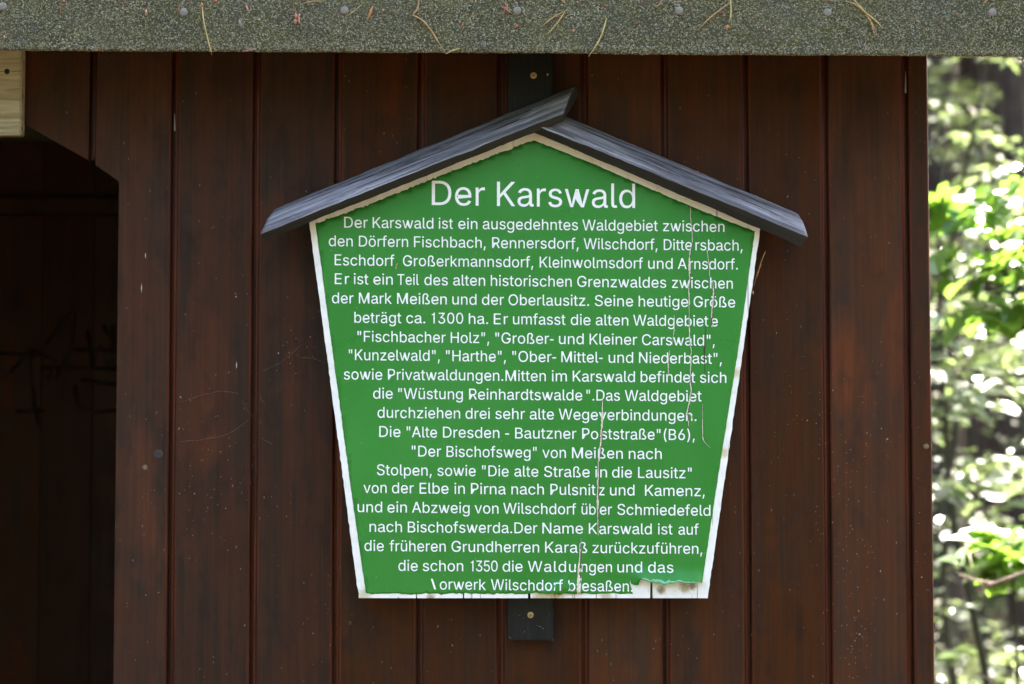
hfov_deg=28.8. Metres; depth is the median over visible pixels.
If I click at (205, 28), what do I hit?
pine needle
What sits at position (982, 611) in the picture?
sapling
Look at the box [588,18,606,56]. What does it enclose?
pine needle
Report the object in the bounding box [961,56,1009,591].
conifer tree
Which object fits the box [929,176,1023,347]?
maple sapling
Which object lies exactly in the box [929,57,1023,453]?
sapling
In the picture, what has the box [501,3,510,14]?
bud scale
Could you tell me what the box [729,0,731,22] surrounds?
pine needle
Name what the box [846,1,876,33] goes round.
pine needle
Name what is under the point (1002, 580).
bare twig
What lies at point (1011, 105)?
conifer tree
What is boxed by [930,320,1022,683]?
sapling
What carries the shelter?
on the forest floor
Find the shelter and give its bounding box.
[0,0,1023,683]
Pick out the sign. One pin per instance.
(534, 342)
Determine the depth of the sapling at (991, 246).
9.77 m
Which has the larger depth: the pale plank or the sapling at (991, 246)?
the sapling at (991, 246)
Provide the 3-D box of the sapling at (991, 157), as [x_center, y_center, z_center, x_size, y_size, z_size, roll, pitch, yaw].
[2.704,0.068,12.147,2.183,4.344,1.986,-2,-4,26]
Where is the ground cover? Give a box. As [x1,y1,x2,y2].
[934,460,1023,683]
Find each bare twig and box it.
[931,260,997,287]
[959,552,991,603]
[975,571,1023,591]
[977,672,997,683]
[992,644,1023,652]
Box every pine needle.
[202,7,211,53]
[412,15,445,52]
[541,10,565,26]
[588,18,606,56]
[699,1,731,28]
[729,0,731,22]
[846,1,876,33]
[854,0,883,28]
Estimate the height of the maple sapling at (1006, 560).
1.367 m
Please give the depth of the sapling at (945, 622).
8.03 m
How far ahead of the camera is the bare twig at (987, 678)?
4.70 m
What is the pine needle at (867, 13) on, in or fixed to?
attached to the shelter
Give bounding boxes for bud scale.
[294,13,299,23]
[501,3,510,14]
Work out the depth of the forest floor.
14.79 m
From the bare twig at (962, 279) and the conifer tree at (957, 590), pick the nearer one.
the bare twig at (962, 279)
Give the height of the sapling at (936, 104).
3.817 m
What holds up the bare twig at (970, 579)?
attached to the bare twig at (1002, 580)
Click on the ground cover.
(993, 675)
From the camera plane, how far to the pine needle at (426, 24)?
2.84 m
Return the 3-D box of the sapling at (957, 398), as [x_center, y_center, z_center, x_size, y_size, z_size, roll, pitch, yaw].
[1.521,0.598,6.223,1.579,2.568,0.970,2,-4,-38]
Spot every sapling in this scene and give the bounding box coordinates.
[927,56,1006,680]
[927,56,1023,621]
[927,56,1023,683]
[928,144,1023,555]
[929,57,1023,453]
[929,104,1023,683]
[929,123,1023,683]
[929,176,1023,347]
[930,56,1023,683]
[930,57,1023,631]
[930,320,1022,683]
[933,283,1023,593]
[937,518,1023,683]
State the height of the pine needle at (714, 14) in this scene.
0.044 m
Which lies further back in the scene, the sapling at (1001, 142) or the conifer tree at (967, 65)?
the conifer tree at (967, 65)
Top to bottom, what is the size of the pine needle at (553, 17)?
0.024 m
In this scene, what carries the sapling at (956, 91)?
on the forest floor
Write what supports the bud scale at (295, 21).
attached to the shelter
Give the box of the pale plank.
[0,50,25,136]
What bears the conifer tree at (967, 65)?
on the forest floor
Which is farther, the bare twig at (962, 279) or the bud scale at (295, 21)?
the bare twig at (962, 279)
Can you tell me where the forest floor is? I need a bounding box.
[934,495,1006,683]
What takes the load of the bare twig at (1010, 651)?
on the forest floor
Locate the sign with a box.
[260,52,807,640]
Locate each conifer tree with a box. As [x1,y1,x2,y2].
[927,56,1002,648]
[928,56,1023,683]
[958,56,984,494]
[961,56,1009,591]
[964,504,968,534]
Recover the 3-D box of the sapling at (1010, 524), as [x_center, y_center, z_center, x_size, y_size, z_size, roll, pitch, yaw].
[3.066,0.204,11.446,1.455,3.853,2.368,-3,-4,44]

